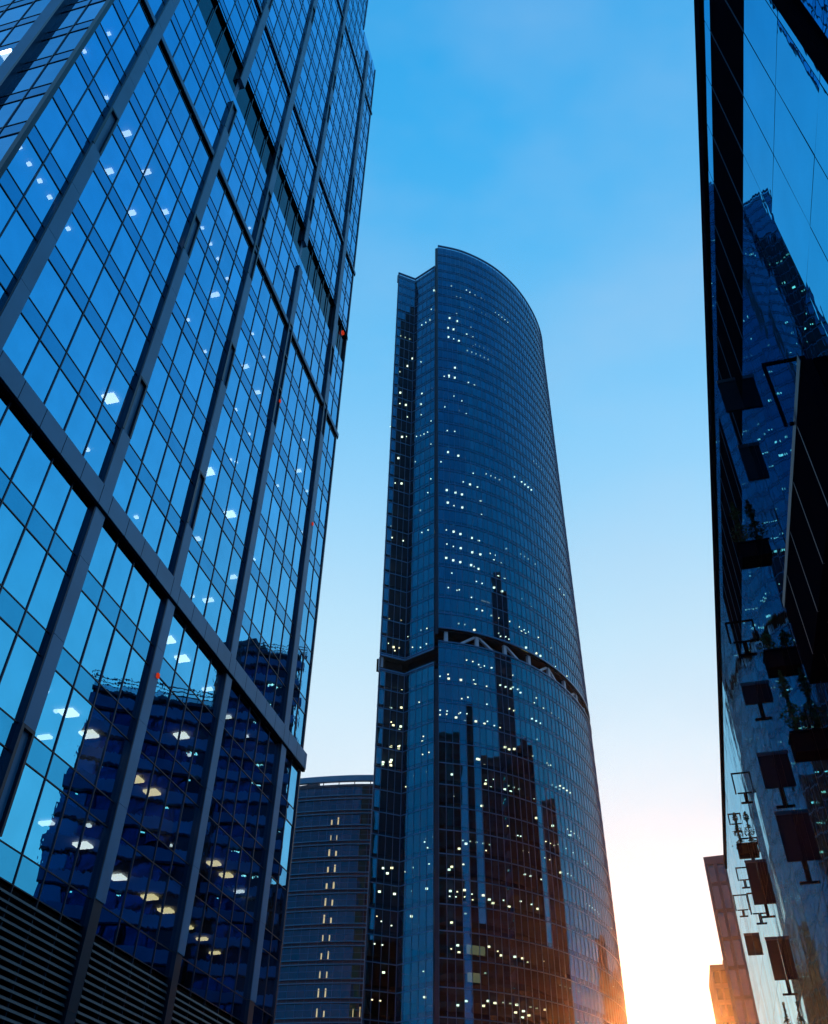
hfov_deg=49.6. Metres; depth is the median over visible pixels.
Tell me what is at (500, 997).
window
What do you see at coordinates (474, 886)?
window
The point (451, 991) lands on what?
window
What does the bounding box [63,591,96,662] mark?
window
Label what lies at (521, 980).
window
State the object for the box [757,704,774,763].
window
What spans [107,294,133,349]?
window
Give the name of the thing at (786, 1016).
wall planter
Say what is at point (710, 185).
window
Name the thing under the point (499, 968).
window
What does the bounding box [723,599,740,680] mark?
upper window
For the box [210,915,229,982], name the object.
window
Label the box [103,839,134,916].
window
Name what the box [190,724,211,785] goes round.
window
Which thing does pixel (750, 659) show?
window
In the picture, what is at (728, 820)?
upper window
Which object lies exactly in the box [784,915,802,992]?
window
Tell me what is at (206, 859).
window
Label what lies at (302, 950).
window
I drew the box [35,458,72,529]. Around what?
window
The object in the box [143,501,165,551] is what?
window
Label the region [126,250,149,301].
window
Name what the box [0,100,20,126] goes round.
window
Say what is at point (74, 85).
window
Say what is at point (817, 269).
window
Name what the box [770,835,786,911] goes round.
window
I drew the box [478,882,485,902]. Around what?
window
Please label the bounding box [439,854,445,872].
window
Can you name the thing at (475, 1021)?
window
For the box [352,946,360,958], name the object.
window
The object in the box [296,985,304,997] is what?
window
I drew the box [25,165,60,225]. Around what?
window
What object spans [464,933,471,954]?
window
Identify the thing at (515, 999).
window
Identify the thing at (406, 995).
window
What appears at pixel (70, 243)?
window
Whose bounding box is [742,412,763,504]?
window
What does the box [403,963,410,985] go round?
window
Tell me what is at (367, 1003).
window
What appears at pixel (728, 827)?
upper window
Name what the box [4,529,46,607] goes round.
window
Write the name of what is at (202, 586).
window
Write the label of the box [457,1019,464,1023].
window
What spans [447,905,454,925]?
window
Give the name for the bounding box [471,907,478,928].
window
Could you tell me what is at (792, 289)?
window
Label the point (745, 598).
window
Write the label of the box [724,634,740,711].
upper window
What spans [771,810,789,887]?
window
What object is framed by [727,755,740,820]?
upper window
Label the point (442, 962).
window
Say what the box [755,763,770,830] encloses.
window
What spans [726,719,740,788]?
upper window
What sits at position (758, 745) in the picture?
window
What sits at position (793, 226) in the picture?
window
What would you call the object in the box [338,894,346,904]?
window
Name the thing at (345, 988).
window
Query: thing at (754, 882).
wall floodlight
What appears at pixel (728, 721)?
upper window
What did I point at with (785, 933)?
window
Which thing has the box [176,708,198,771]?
window
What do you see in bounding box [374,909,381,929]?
window
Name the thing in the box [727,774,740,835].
upper window
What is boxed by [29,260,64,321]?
window
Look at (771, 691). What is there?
window
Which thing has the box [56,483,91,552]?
window
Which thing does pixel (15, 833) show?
window
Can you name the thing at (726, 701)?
upper window
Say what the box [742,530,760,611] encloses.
window
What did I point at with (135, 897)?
window
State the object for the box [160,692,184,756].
window
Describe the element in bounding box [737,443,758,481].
wall floodlight
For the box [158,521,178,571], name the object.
window
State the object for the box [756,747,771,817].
window
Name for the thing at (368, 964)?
window
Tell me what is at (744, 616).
window
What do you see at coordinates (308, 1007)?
window
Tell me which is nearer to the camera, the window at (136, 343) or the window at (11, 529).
the window at (11, 529)
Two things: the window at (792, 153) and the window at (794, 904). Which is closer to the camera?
the window at (792, 153)
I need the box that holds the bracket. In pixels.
[761,359,793,426]
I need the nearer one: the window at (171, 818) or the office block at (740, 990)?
the window at (171, 818)
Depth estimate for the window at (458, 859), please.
154.06 m
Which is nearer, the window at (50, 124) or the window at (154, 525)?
the window at (50, 124)
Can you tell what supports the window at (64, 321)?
in the glass office tower
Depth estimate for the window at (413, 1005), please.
141.40 m
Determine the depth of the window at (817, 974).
27.47 m
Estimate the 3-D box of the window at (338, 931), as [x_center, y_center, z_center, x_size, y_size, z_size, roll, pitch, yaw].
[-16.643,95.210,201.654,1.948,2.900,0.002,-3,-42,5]
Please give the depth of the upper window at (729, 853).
55.05 m
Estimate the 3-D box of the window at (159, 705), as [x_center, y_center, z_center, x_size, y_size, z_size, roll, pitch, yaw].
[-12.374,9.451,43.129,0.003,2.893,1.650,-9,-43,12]
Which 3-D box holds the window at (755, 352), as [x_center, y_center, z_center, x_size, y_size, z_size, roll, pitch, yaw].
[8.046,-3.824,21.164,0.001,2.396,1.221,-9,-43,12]
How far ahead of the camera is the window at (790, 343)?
17.77 m
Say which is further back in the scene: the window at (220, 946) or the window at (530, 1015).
the window at (530, 1015)
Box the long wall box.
[782,355,827,683]
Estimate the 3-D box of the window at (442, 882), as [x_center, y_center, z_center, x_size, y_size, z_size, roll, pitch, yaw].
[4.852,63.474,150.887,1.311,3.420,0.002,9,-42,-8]
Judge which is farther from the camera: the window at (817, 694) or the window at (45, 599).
the window at (45, 599)
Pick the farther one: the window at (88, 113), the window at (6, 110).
the window at (88, 113)
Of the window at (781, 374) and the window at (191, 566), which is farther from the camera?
the window at (191, 566)
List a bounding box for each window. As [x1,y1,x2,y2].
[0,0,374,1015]
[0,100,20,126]
[0,133,18,160]
[0,185,15,233]
[0,211,35,275]
[0,403,31,478]
[0,503,24,583]
[0,635,39,720]
[0,764,43,852]
[3,314,38,373]
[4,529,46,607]
[8,137,42,193]
[12,432,52,505]
[24,341,58,402]
[24,780,66,868]
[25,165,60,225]
[28,554,67,631]
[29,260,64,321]
[35,98,66,149]
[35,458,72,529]
[35,671,71,749]
[45,369,77,429]
[48,797,86,882]
[49,288,82,350]
[51,124,82,179]
[55,689,91,768]
[56,213,86,269]
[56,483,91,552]
[60,63,87,110]
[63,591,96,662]
[65,396,95,454]
[68,316,99,376]
[70,814,106,896]
[73,240,103,297]
[74,89,102,140]
[76,708,110,784]
[79,171,106,223]
[81,32,105,76]
[81,610,114,681]
[84,421,112,478]
[86,342,115,401]
[88,521,117,585]
[91,267,118,323]
[94,198,121,251]
[95,57,120,105]
[96,725,128,800]
[99,134,124,183]
[101,630,131,699]
[103,367,131,425]
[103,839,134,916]
[105,540,133,606]
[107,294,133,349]
[110,225,135,277]
[113,460,136,512]
[114,160,138,210]
[119,649,147,717]
[122,561,149,624]
[122,850,151,927]
[123,319,147,373]
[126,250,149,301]
[127,480,151,533]
[127,753,153,823]
[130,406,152,459]
[138,581,163,643]
[140,864,168,939]
[142,766,168,837]
[143,425,166,480]
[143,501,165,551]
[146,678,169,741]
[147,357,167,406]
[158,446,179,500]
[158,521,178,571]
[158,877,183,950]
[159,782,183,850]
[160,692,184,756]
[164,610,184,669]
[171,466,192,520]
[175,796,198,863]
[176,625,197,685]
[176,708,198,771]
[180,551,198,598]
[183,896,204,964]
[190,643,210,701]
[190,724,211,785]
[192,566,210,615]
[196,905,217,973]
[199,817,217,879]
[204,658,222,715]
[210,827,229,889]
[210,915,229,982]
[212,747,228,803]
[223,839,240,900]
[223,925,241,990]
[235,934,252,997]
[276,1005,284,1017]
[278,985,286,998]
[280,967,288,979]
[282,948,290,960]
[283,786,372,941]
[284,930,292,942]
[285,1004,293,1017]
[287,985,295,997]
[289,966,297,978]
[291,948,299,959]
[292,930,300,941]
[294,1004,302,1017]
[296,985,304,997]
[297,966,306,978]
[299,947,307,959]
[301,929,309,941]
[302,912,310,923]
[303,1004,311,1016]
[304,984,313,997]
[306,965,315,977]
[308,947,316,959]
[309,929,318,941]
[311,912,319,923]
[312,1004,320,1016]
[313,984,322,997]
[315,965,323,977]
[316,947,325,959]
[318,929,326,940]
[320,911,328,922]
[321,1003,330,1016]
[322,984,331,996]
[324,965,332,977]
[325,947,334,958]
[327,929,335,940]
[328,911,336,922]
[329,894,337,905]
[330,1003,339,1016]
[332,984,340,996]
[333,965,341,977]
[334,947,342,958]
[335,929,344,940]
[337,911,345,922]
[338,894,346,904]
[339,1003,348,1016]
[341,984,349,996]
[342,965,350,977]
[343,946,351,958]
[344,928,353,940]
[345,911,353,922]
[347,894,354,904]
[349,1003,357,1016]
[350,984,358,996]
[351,965,359,977]
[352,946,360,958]
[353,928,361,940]
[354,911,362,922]
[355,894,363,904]
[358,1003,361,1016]
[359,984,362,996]
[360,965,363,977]
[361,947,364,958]
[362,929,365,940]
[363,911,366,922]
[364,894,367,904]
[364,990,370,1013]
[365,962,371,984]
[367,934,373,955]
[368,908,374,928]
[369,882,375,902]
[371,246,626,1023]
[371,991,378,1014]
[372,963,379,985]
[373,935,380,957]
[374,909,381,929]
[376,883,382,903]
[379,992,386,1015]
[380,964,387,986]
[381,936,388,958]
[382,910,389,930]
[383,885,390,904]
[387,993,394,1016]
[388,965,395,987]
[389,938,396,959]
[390,911,396,932]
[391,886,397,906]
[396,965,402,987]
[396,993,402,1016]
[397,937,403,959]
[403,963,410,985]
[403,992,409,1015]
[404,936,410,957]
[410,990,417,1013]
[411,934,417,956]
[411,962,417,984]
[418,960,424,983]
[418,989,424,1012]
[418,1019,424,1023]
[419,906,425,927]
[419,932,425,954]
[426,904,432,925]
[426,931,432,953]
[426,959,432,981]
[426,987,432,1011]
[426,1017,432,1023]
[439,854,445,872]
[439,878,446,898]
[439,904,446,925]
[439,931,446,952]
[439,959,446,981]
[439,987,446,1010]
[439,1017,446,1023]
[447,854,453,873]
[447,879,454,899]
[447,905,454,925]
[447,931,454,953]
[448,959,455,981]
[448,988,455,1011]
[448,1018,455,1023]
[455,855,461,874]
[455,880,461,899]
[455,906,462,926]
[456,932,462,953]
[456,960,463,982]
[456,989,464,1012]
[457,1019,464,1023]
[463,881,469,900]
[463,906,470,927]
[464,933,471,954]
[464,961,471,983]
[465,989,472,1012]
[465,1019,472,1023]
[470,881,477,901]
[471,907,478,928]
[472,934,479,955]
[472,961,479,983]
[473,990,480,1013]
[474,1020,481,1023]
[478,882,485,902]
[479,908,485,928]
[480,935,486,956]
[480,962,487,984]
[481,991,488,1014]
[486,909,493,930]
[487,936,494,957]
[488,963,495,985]
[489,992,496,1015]
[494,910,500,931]
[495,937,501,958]
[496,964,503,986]
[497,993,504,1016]
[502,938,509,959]
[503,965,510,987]
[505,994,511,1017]
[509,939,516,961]
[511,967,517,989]
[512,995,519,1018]
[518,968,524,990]
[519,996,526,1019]
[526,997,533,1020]
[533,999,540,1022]
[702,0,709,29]
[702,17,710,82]
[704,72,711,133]
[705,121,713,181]
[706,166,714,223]
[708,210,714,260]
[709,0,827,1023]
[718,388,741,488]
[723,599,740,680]
[723,615,740,695]
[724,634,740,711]
[724,648,740,725]
[725,666,740,739]
[725,679,740,752]
[725,691,740,765]
[726,707,740,776]
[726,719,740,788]
[726,730,740,799]
[726,740,740,810]
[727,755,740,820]
[727,764,740,827]
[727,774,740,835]
[727,783,738,839]
[727,791,738,842]
[728,804,740,865]
[728,812,740,873]
[728,820,740,881]
[728,827,740,888]
[728,834,740,893]
[729,846,739,898]
[729,853,740,907]
[729,860,739,911]
[729,866,739,918]
[729,872,739,924]
[729,878,739,930]
[741,657,756,725]
[741,672,755,742]
[742,342,765,438]
[742,380,764,473]
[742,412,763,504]
[742,462,762,534]
[742,474,761,560]
[742,503,760,585]
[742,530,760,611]
[742,569,759,632]
[742,577,758,655]
[742,599,757,674]
[742,620,757,690]
[742,640,756,710]
[743,97,772,213]
[743,157,771,266]
[743,208,769,314]
[743,256,768,359]
[743,301,766,400]
[744,0,776,84]
[744,35,774,151]
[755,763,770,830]
[756,715,772,790]
[756,730,772,804]
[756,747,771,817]
[757,679,775,758]
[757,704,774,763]
[758,661,776,740]
[759,616,779,703]
[759,637,778,721]
[760,593,779,678]
[761,538,784,633]
[761,565,782,651]
[762,510,783,597]
[763,478,785,570]
[764,443,787,539]
[765,405,789,504]
[766,366,792,467]
[767,321,794,428]
[769,271,801,382]
[770,218,805,341]
[770,823,787,898]
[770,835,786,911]
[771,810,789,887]
[772,157,809,286]
[772,795,790,875]
[773,788,782,810]
[774,90,813,224]
[775,745,796,827]
[775,763,787,810]
[776,20,819,153]
[776,727,798,817]
[778,0,821,79]
[778,708,800,800]
[779,690,802,780]
[782,638,807,729]
[783,612,810,715]
[783,924,801,999]
[784,674,801,729]
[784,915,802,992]
[785,608,811,690]
[786,903,804,983]
[787,891,806,973]
[788,880,808,963]
[790,865,811,953]
[792,862,813,940]
[796,822,819,915]
[796,862,816,928]
[797,804,821,901]
[799,786,825,886]
[801,765,827,869]
[802,347,808,359]
[802,986,812,1023]
[803,290,827,393]
[803,761,827,846]
[804,976,816,1023]
[806,228,827,333]
[806,966,821,1023]
[807,720,827,814]
[808,956,826,1023]
[809,695,827,780]
[810,945,827,1023]
[812,683,827,744]
[812,931,827,1002]
[815,919,827,979]
[817,906,827,955]
[820,656,827,705]
[820,890,827,931]
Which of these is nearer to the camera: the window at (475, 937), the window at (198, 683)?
the window at (198, 683)
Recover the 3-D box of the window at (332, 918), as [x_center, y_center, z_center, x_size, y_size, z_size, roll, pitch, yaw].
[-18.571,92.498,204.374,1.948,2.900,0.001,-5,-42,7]
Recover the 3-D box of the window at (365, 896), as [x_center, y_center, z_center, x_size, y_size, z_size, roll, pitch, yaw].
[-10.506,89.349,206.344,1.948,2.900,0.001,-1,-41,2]
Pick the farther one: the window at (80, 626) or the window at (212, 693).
the window at (212, 693)
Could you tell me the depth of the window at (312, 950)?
199.85 m
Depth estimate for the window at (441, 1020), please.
137.77 m
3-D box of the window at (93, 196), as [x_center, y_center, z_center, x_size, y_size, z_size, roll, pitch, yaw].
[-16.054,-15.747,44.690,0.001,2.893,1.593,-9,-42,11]
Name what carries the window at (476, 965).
in the curved skyscraper
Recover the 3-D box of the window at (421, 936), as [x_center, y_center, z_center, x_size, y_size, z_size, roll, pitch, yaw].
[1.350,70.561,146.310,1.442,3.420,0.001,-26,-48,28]
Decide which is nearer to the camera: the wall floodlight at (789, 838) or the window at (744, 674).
the wall floodlight at (789, 838)
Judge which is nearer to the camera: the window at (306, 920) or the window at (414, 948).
the window at (414, 948)
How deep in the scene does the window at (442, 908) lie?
148.12 m
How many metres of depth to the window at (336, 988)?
194.13 m
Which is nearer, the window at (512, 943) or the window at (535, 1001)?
the window at (535, 1001)
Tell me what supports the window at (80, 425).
in the glass office tower
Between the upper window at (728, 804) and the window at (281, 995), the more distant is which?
the window at (281, 995)
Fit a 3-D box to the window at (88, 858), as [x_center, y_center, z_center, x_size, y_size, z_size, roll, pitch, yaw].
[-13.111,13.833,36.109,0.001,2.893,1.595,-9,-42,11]
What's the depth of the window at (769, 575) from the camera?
24.01 m
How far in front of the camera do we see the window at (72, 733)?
36.43 m
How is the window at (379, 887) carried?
in the curved skyscraper
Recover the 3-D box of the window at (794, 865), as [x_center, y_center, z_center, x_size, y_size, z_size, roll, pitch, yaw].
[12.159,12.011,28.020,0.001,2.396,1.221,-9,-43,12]
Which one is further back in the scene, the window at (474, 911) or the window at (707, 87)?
the window at (474, 911)
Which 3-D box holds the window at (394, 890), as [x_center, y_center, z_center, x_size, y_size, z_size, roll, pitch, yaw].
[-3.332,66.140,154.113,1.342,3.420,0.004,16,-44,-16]
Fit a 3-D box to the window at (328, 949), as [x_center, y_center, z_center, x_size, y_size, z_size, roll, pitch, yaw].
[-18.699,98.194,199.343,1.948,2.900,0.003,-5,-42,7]
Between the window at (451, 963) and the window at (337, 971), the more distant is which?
the window at (337, 971)
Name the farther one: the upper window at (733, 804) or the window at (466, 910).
the window at (466, 910)
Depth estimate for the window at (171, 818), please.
42.89 m
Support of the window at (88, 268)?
in the glass office tower
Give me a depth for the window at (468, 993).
140.34 m
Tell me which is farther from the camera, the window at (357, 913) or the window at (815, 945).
the window at (357, 913)
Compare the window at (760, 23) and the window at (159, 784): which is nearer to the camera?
the window at (760, 23)
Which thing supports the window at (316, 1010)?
in the curved hotel block at (321, 975)
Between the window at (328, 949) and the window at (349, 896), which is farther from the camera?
the window at (349, 896)
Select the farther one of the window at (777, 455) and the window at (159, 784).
the window at (159, 784)
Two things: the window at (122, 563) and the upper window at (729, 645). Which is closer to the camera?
the upper window at (729, 645)
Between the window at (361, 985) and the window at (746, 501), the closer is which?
the window at (746, 501)
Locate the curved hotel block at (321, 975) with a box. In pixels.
[274,775,372,1023]
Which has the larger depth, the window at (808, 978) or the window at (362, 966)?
the window at (362, 966)
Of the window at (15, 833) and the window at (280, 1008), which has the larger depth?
the window at (280, 1008)
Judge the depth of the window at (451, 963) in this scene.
142.65 m
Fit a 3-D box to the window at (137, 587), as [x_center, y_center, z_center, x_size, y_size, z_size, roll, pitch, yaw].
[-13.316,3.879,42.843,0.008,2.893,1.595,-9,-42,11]
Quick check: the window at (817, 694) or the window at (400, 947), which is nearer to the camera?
the window at (817, 694)
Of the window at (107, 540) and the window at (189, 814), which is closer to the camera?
the window at (107, 540)
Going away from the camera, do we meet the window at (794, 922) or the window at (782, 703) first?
the window at (782, 703)
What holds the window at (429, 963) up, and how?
in the curved skyscraper
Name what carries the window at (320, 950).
in the curved hotel block at (321, 975)
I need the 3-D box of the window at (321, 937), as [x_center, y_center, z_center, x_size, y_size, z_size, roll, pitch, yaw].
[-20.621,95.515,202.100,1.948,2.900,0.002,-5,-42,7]
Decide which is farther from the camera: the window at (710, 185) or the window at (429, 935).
the window at (429, 935)
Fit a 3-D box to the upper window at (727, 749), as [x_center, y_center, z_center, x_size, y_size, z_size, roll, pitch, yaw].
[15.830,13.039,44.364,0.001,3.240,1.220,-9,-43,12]
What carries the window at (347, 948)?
in the curved hotel block at (321, 975)
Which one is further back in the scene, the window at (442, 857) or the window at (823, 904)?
the window at (442, 857)
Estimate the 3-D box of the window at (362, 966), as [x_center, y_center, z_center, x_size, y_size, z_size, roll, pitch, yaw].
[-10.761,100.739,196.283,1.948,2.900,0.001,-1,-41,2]
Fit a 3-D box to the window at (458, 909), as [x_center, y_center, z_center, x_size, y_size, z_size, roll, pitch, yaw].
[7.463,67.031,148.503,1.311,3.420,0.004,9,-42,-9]
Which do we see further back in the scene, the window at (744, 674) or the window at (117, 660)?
the window at (117, 660)
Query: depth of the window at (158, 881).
40.26 m
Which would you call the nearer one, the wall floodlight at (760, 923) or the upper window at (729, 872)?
the wall floodlight at (760, 923)
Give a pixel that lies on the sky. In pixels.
(553, 144)
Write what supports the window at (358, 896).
in the curved hotel block at (321, 975)
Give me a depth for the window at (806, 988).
30.36 m
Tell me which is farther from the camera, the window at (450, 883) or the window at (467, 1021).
the window at (450, 883)
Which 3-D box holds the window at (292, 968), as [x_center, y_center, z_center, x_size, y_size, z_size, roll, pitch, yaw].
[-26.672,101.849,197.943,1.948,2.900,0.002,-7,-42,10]
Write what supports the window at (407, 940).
in the curved skyscraper
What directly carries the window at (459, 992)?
in the curved skyscraper
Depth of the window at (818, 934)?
25.88 m
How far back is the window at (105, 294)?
44.38 m
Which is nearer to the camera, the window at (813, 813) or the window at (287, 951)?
the window at (813, 813)
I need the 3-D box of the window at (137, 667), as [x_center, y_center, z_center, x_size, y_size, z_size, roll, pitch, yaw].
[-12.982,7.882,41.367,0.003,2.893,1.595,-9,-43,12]
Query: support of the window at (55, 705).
in the glass office tower
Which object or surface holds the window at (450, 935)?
in the curved skyscraper
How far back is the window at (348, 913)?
203.89 m
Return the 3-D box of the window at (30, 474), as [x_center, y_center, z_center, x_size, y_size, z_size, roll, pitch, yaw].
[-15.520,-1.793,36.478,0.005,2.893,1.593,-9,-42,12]
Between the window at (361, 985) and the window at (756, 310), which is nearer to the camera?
the window at (756, 310)
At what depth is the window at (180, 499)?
49.29 m
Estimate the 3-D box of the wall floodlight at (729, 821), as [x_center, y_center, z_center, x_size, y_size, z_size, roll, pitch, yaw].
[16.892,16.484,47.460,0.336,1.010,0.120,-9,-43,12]
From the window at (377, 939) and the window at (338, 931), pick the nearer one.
the window at (377, 939)
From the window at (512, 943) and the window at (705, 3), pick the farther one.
the window at (512, 943)
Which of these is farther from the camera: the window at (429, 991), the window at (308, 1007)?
the window at (308, 1007)
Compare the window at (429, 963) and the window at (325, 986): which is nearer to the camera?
the window at (429, 963)
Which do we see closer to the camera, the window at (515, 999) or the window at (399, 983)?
the window at (515, 999)
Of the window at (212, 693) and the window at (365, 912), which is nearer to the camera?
the window at (212, 693)
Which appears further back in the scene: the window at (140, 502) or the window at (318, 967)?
the window at (318, 967)
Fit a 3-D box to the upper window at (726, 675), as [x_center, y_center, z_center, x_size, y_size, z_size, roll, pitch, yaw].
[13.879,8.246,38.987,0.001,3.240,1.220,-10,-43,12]
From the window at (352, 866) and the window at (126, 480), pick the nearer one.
the window at (126, 480)
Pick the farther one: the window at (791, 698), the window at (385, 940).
the window at (385, 940)
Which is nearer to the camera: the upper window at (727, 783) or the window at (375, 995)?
the upper window at (727, 783)
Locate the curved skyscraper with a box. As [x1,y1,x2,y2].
[361,245,627,1023]
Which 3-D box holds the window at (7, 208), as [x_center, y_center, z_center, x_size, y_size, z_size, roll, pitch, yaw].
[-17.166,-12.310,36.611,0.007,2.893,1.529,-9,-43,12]
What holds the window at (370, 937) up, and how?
in the curved skyscraper
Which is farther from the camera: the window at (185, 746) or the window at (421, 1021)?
the window at (421, 1021)
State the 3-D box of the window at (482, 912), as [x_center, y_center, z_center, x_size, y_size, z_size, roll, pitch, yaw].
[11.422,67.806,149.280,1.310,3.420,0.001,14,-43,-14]
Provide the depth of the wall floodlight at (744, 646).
31.82 m
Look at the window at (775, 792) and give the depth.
30.11 m
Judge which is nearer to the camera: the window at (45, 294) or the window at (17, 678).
the window at (17, 678)
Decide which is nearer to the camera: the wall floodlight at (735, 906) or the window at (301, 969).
the wall floodlight at (735, 906)
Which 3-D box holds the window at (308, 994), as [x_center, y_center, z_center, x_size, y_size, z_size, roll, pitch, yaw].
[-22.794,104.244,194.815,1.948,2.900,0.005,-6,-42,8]
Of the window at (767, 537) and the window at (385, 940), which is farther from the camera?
the window at (385, 940)
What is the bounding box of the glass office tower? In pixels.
[0,0,375,1023]
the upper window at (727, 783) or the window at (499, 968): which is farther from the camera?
the window at (499, 968)
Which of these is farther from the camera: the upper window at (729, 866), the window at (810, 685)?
the upper window at (729, 866)
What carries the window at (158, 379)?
in the glass office tower
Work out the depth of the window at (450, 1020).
138.01 m
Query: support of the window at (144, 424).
in the glass office tower
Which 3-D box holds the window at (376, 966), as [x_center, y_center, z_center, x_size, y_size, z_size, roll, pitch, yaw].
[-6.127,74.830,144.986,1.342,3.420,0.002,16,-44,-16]
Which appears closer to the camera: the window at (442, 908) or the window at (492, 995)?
the window at (492, 995)
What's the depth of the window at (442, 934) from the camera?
145.29 m
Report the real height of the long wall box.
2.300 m
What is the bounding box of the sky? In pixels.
[300,0,722,1023]
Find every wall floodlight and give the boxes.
[716,377,744,412]
[724,621,747,657]
[727,813,737,831]
[731,772,746,803]
[733,895,743,916]
[735,867,745,888]
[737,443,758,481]
[739,837,752,859]
[740,681,763,720]
[743,933,755,955]
[744,860,768,917]
[746,893,761,924]
[756,751,785,808]
[764,936,789,995]
[774,810,809,884]
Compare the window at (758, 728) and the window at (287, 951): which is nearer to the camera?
the window at (758, 728)
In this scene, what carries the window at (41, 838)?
in the glass office tower
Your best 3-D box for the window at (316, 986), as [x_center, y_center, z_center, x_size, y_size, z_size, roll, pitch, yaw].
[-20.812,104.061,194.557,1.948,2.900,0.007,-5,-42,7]
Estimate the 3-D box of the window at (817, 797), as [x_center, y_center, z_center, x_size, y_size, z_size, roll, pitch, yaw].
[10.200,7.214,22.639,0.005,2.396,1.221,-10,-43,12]
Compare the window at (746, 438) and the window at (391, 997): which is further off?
the window at (391, 997)
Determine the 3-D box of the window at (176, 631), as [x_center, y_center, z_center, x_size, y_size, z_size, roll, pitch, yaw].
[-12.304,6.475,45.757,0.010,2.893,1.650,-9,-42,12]
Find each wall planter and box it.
[729,501,756,569]
[732,812,748,858]
[757,631,785,678]
[777,670,815,762]
[782,1002,792,1023]
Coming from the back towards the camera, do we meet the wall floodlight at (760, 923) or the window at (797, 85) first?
the wall floodlight at (760, 923)
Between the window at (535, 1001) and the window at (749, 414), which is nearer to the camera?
the window at (749, 414)
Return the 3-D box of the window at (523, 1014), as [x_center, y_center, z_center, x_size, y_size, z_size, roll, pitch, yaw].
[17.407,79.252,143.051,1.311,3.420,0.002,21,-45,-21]
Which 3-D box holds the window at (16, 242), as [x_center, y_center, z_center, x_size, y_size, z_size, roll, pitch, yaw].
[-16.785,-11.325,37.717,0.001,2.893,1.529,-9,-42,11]
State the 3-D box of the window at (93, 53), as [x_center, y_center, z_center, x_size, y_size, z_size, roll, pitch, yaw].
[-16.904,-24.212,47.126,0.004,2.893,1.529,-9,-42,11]
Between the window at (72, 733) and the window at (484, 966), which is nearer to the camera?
the window at (72, 733)
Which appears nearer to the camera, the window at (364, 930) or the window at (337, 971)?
the window at (337, 971)
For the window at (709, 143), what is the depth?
22.64 m
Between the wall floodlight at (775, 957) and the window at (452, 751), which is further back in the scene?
the window at (452, 751)
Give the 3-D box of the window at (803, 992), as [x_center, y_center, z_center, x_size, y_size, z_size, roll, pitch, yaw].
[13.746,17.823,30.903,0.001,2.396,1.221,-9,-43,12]
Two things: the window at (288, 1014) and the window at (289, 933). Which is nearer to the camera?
the window at (288, 1014)
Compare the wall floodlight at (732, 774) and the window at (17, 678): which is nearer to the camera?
the window at (17, 678)
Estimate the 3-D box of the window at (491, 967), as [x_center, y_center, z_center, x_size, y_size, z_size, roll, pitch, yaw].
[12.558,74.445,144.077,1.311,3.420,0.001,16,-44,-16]
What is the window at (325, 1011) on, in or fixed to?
in the curved hotel block at (321, 975)
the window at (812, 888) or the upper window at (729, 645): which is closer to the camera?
the window at (812, 888)
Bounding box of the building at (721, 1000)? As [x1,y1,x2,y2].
[709,961,735,1023]
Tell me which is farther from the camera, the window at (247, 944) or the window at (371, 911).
the window at (371, 911)
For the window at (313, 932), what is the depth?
202.40 m
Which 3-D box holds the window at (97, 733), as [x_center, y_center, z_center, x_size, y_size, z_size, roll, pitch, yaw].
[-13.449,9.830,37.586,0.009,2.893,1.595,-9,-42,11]
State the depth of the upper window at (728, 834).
53.32 m
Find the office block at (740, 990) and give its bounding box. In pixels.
[703,855,758,1023]
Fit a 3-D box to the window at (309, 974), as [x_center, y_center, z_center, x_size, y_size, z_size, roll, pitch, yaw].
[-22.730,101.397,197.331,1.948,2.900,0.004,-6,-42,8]
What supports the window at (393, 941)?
in the curved skyscraper
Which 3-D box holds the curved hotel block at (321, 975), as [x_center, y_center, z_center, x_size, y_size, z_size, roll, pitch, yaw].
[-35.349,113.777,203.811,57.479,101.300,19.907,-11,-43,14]
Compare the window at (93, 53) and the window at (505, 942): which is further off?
the window at (505, 942)
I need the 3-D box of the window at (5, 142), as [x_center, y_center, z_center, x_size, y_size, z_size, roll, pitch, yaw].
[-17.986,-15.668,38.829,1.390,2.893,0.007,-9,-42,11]
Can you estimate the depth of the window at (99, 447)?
41.59 m
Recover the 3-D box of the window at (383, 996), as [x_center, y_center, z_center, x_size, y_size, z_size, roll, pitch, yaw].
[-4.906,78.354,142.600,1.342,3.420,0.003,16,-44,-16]
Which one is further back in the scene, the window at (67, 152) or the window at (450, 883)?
the window at (450, 883)
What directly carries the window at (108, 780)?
in the glass office tower
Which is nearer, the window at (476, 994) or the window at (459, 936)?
the window at (476, 994)
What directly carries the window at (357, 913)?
in the curved hotel block at (321, 975)
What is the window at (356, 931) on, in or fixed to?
in the curved hotel block at (321, 975)

